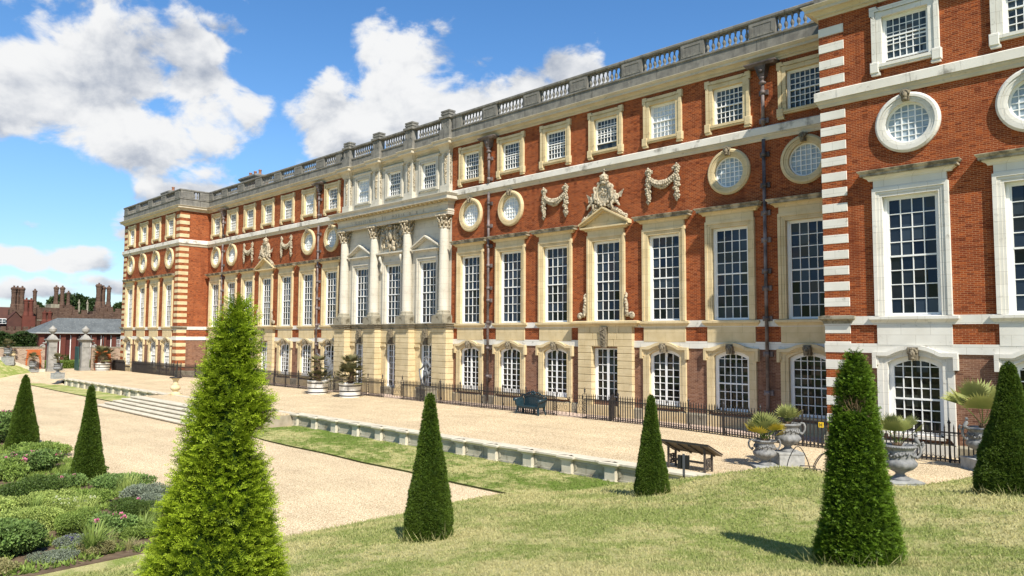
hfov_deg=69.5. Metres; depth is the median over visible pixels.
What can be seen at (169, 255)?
round window
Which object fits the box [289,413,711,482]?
terrace wall
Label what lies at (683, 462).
post sign
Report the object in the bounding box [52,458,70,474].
perennial
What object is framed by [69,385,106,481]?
clipped yew
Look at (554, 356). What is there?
ground floor window
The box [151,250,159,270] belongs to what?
round window
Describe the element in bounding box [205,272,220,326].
tall window
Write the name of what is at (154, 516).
perennial
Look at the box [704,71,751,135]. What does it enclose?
small window
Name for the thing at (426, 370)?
statue
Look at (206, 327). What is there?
ground floor window
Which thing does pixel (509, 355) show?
ground floor window
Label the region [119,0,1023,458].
palace
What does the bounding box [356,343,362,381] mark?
garden door
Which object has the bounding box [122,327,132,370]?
ground floor window
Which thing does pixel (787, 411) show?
fan palm
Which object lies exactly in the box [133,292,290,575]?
clipped yew
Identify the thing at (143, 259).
round window
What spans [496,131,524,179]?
small window
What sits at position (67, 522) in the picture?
shrub
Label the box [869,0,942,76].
small window
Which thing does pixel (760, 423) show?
fan palm
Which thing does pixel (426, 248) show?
tall window
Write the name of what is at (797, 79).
small window
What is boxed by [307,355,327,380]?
fan palm
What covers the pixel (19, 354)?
garden wall
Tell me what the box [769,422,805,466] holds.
garden urn
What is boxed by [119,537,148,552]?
sedge
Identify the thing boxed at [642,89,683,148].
small window
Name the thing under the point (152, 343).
ground floor window
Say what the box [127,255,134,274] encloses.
round window
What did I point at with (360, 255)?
tall window
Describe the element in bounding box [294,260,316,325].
tall window
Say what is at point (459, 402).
iron railing
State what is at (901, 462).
garden urn
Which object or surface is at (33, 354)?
fan palm
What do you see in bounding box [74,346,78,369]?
gate
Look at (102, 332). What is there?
orangery
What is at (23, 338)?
ivy hedge
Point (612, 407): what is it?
gate
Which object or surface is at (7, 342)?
fan palm
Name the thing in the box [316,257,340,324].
tall window
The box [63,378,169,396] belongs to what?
terrace wall
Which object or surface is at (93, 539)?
iris
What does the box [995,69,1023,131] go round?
round window
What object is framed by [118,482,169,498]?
shrub
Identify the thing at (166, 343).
ground floor window
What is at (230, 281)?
tall window
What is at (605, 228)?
tall window
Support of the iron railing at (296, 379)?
on the terrace gravel at (614, 440)
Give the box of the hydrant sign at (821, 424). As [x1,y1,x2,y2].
[818,422,823,427]
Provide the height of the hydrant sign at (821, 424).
0.210 m
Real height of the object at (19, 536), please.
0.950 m
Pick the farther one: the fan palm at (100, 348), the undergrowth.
the fan palm at (100, 348)
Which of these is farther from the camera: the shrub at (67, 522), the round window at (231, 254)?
the round window at (231, 254)
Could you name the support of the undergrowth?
on the soil
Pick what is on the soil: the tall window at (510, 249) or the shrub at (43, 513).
the shrub at (43, 513)
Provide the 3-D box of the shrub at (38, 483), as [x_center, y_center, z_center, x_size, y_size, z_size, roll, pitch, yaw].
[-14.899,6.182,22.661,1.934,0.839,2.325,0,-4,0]
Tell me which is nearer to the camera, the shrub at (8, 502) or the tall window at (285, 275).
the shrub at (8, 502)
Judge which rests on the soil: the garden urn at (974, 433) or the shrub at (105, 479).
the shrub at (105, 479)
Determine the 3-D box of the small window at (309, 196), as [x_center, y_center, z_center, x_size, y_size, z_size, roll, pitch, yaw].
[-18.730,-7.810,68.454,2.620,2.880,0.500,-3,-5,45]
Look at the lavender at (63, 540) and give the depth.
17.74 m
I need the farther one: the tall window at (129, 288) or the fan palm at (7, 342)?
the tall window at (129, 288)
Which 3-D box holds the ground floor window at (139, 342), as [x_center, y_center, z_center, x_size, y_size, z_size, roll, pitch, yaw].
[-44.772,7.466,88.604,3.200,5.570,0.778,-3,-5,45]
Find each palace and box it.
[0,283,121,333]
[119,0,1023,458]
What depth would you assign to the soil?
17.13 m
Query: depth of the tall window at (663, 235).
41.01 m
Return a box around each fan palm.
[2,339,14,347]
[26,351,40,361]
[50,352,66,362]
[91,345,114,363]
[304,370,332,383]
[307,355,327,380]
[334,362,366,384]
[339,353,363,383]
[745,411,786,440]
[772,402,802,423]
[880,413,924,445]
[941,377,995,427]
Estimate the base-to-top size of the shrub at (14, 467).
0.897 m
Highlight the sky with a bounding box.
[0,0,811,306]
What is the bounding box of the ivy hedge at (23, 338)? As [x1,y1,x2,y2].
[0,331,37,346]
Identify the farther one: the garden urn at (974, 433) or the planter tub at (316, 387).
the planter tub at (316, 387)
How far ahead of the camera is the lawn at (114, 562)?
16.36 m
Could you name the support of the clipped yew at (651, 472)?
on the lawn at (813, 525)
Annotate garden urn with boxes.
[1,348,13,364]
[28,361,38,371]
[50,363,64,378]
[748,438,780,468]
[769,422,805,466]
[881,433,924,485]
[958,417,983,470]
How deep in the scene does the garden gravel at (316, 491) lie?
28.97 m
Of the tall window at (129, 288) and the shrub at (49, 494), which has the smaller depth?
the shrub at (49, 494)
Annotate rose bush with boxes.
[0,409,12,441]
[1,447,64,473]
[45,473,87,488]
[85,511,142,536]
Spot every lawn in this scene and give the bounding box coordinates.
[0,360,32,377]
[31,383,129,401]
[37,553,147,575]
[79,468,1023,575]
[251,426,618,493]
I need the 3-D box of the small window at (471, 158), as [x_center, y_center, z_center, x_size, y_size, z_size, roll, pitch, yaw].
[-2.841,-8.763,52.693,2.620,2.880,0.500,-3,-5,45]
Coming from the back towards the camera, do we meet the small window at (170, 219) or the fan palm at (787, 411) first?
the small window at (170, 219)
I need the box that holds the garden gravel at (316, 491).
[0,373,499,536]
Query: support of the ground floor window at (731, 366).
in the palace at (767, 214)
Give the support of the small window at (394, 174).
in the palace at (767, 214)
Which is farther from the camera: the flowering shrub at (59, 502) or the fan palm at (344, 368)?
the fan palm at (344, 368)
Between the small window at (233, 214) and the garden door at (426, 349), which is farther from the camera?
the small window at (233, 214)
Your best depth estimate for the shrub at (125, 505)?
20.66 m
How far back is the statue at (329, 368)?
61.46 m
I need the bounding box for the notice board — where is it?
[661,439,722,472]
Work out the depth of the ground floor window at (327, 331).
65.09 m
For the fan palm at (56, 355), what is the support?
in the garden urn at (58, 367)
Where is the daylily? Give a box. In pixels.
[120,510,155,530]
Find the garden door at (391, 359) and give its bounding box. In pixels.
[387,343,395,386]
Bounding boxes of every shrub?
[0,456,31,479]
[0,473,70,497]
[0,495,26,514]
[0,505,65,527]
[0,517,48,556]
[0,557,22,574]
[21,488,79,506]
[24,547,81,563]
[46,494,99,512]
[53,506,100,534]
[67,487,117,503]
[76,538,115,554]
[87,471,157,490]
[107,496,160,516]
[109,522,160,539]
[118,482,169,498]
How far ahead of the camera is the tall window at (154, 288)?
86.58 m
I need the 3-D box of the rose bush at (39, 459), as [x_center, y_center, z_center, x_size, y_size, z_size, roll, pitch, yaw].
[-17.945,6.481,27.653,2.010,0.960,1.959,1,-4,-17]
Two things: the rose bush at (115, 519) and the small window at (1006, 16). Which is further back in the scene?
the small window at (1006, 16)
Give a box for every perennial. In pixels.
[39,519,56,544]
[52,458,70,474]
[64,493,97,512]
[94,529,118,543]
[111,470,145,494]
[134,495,163,522]
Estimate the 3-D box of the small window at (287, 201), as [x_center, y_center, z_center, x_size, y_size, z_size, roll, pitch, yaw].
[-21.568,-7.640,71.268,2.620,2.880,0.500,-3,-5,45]
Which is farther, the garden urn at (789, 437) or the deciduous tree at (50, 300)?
the deciduous tree at (50, 300)
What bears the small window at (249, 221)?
in the palace at (767, 214)
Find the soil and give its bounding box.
[0,436,166,575]
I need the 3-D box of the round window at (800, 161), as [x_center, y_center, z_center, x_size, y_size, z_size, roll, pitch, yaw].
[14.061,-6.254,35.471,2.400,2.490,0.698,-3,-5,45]
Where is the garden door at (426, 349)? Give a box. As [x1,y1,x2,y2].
[421,344,431,385]
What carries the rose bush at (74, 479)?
on the soil
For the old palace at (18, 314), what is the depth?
132.49 m
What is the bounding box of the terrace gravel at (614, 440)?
[31,368,972,484]
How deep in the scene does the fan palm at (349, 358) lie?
53.52 m
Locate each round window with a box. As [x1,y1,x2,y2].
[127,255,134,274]
[139,253,146,272]
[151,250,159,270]
[165,247,173,268]
[211,246,220,267]
[226,243,236,265]
[301,228,315,254]
[324,224,338,251]
[459,197,482,231]
[498,189,523,225]
[708,147,750,194]
[780,132,821,183]
[875,89,940,152]
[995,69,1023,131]
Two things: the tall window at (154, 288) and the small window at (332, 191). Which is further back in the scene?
the tall window at (154, 288)
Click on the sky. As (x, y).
(107, 107)
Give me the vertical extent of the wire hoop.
0.706 m
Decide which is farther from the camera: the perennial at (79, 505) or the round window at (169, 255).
the round window at (169, 255)
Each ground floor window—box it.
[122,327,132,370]
[134,327,144,362]
[146,327,157,367]
[160,327,171,374]
[206,327,214,357]
[275,326,292,383]
[296,325,314,385]
[318,325,333,377]
[454,323,484,402]
[492,323,526,406]
[535,322,573,411]
[639,320,689,423]
[702,319,759,429]
[774,319,827,437]
[869,315,959,458]
[990,314,1023,388]
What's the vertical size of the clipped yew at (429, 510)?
2.854 m
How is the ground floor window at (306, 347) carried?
in the palace at (767, 214)
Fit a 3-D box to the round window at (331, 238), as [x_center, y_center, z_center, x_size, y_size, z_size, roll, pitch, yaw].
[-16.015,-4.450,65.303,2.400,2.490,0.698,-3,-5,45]
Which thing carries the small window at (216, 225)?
in the palace at (767, 214)
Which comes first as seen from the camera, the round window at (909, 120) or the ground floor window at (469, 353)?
the round window at (909, 120)
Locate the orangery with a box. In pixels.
[26,318,120,359]
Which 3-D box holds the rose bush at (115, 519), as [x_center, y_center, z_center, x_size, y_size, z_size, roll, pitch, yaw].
[-10.206,6.063,18.865,1.360,0.659,1.211,0,-4,6]
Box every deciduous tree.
[28,302,44,307]
[45,292,85,313]
[71,292,94,310]
[112,301,121,311]
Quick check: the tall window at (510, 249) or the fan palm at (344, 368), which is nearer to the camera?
the tall window at (510, 249)
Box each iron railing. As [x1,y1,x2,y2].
[112,358,204,377]
[259,368,439,402]
[440,379,725,435]
[722,400,974,462]
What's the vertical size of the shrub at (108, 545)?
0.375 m
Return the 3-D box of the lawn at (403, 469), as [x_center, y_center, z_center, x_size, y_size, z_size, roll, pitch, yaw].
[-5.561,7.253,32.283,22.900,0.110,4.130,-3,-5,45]
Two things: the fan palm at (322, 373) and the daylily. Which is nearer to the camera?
the daylily
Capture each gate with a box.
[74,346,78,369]
[609,393,614,420]
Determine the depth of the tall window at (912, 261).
29.18 m
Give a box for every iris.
[21,489,47,507]
[67,517,123,555]
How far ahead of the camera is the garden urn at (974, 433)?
25.19 m
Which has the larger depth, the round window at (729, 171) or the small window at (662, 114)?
the small window at (662, 114)
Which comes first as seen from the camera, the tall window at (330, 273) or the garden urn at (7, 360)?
the tall window at (330, 273)
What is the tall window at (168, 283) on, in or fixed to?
in the palace at (767, 214)
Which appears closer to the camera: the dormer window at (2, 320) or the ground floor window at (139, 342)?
the ground floor window at (139, 342)
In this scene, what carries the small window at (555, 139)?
in the palace at (767, 214)
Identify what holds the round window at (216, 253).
in the palace at (767, 214)
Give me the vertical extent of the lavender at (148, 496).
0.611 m
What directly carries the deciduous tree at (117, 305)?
on the ground
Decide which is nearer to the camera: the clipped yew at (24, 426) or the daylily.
the daylily
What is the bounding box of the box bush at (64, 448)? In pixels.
[7,440,73,454]
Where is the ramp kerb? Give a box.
[0,357,44,371]
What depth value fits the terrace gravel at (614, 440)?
36.38 m
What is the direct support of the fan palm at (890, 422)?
in the garden urn at (901, 462)
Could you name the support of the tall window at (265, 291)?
in the palace at (767, 214)
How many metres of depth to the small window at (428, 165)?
56.21 m
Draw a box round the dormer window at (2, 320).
[0,318,5,323]
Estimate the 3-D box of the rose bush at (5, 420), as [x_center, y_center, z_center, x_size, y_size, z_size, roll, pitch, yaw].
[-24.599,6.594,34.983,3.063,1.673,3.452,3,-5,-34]
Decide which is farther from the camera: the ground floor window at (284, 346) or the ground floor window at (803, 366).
the ground floor window at (284, 346)
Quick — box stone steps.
[97,394,294,428]
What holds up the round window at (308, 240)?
in the palace at (767, 214)
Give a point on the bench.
(533, 401)
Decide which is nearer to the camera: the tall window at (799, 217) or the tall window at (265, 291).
the tall window at (799, 217)
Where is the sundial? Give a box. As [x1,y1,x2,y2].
[168,361,181,395]
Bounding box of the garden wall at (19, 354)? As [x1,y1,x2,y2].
[0,326,119,371]
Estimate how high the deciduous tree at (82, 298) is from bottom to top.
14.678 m
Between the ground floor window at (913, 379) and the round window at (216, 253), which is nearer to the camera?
the ground floor window at (913, 379)
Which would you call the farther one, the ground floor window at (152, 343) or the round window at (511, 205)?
the ground floor window at (152, 343)
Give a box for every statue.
[316,350,332,389]
[415,356,437,400]
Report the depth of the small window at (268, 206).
74.33 m
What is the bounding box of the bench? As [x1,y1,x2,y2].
[513,391,546,415]
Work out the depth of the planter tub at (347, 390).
53.04 m
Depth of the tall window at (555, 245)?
46.65 m
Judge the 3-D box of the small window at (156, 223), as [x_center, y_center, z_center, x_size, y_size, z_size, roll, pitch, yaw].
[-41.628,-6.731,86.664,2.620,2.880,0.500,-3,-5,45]
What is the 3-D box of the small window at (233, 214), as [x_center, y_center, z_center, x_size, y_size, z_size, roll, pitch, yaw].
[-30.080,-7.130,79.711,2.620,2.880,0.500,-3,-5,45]
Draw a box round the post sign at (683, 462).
[677,454,689,478]
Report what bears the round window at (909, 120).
in the palace at (767, 214)
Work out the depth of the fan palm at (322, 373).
56.24 m
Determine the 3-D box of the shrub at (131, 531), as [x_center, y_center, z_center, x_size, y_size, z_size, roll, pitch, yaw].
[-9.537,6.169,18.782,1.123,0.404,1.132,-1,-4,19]
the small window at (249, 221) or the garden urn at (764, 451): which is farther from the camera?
the small window at (249, 221)
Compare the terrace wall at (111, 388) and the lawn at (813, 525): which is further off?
the terrace wall at (111, 388)
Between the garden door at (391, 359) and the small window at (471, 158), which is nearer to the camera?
the small window at (471, 158)
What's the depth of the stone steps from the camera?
47.86 m
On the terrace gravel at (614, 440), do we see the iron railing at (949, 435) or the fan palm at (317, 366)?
the iron railing at (949, 435)
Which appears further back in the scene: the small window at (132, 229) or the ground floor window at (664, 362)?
the small window at (132, 229)
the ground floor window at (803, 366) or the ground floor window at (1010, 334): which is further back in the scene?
the ground floor window at (803, 366)
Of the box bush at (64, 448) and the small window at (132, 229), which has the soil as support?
the box bush at (64, 448)
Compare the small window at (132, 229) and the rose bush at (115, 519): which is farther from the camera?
the small window at (132, 229)
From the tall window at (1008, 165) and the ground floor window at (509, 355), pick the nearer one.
the tall window at (1008, 165)
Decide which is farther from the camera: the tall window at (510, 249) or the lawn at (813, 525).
the tall window at (510, 249)
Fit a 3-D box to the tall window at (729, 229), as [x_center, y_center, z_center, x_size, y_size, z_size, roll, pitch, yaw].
[11.210,-1.298,37.982,3.700,6.000,0.810,-3,-5,45]
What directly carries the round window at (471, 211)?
in the palace at (767, 214)
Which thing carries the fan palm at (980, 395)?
in the garden urn at (974, 433)
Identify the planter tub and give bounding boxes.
[95,363,110,370]
[306,380,328,393]
[339,382,360,397]
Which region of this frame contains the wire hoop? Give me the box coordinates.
[787,446,809,467]
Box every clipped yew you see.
[4,374,39,449]
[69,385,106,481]
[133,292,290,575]
[402,392,454,542]
[633,393,670,496]
[809,346,910,568]
[969,360,1023,496]
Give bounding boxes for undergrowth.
[0,444,164,575]
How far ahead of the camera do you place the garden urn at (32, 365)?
85.56 m
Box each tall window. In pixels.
[122,279,134,326]
[134,277,147,326]
[146,275,160,326]
[159,273,174,326]
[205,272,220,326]
[220,270,238,316]
[236,268,255,318]
[254,258,275,325]
[273,263,295,325]
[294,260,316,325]
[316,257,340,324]
[347,245,369,323]
[376,250,402,323]
[410,235,438,322]
[449,237,486,323]
[487,231,530,322]
[529,225,577,321]
[578,206,631,320]
[631,210,692,320]
[693,200,762,319]
[765,192,824,318]
[856,157,961,315]
[974,147,1023,313]
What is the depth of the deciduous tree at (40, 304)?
170.43 m
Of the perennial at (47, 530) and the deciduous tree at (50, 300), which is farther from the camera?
the deciduous tree at (50, 300)
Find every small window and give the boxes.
[127,225,136,248]
[139,221,148,246]
[151,217,161,243]
[165,213,175,240]
[210,212,221,238]
[226,207,238,235]
[242,203,255,232]
[260,198,274,228]
[280,192,294,224]
[300,187,316,220]
[323,180,340,215]
[353,171,372,206]
[383,162,404,200]
[416,153,440,192]
[458,142,483,187]
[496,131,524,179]
[539,118,571,170]
[587,105,623,159]
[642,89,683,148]
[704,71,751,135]
[776,53,819,120]
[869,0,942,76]
[988,0,1023,49]
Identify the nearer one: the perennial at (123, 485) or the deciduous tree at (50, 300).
the perennial at (123, 485)
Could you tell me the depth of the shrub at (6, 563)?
15.95 m
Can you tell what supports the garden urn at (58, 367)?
on the terrace gravel at (614, 440)
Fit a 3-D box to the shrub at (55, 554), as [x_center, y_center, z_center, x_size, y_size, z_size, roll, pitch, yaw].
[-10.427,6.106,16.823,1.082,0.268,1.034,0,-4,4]
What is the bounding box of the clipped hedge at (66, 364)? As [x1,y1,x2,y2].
[44,360,89,368]
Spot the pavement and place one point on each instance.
(565, 414)
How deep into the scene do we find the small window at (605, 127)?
44.33 m
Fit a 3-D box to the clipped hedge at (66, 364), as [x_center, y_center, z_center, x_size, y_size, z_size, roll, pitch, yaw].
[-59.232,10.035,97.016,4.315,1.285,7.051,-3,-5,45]
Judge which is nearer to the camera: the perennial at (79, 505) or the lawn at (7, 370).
the perennial at (79, 505)
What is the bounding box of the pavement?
[196,377,823,442]
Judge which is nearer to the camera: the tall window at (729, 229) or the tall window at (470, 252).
the tall window at (729, 229)
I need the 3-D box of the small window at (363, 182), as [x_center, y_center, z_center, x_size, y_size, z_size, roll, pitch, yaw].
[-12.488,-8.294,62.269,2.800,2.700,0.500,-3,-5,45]
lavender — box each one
[52,533,86,548]
[136,492,166,512]
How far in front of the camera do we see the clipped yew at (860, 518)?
9.82 m
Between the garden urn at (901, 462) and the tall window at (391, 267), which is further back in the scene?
the tall window at (391, 267)
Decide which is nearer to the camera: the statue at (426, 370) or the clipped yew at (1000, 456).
the clipped yew at (1000, 456)
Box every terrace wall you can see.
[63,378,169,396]
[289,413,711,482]
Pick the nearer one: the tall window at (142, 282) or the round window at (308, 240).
the round window at (308, 240)
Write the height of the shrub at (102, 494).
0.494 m
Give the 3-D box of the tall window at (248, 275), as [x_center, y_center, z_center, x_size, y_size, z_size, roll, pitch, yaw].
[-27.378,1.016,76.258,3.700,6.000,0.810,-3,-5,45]
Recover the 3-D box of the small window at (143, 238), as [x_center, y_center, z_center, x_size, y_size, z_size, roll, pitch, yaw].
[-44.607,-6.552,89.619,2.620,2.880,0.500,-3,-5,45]
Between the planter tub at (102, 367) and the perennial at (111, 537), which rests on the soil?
the perennial at (111, 537)
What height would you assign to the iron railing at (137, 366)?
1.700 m
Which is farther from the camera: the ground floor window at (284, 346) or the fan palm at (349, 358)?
the ground floor window at (284, 346)
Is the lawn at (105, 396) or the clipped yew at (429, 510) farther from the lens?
the lawn at (105, 396)

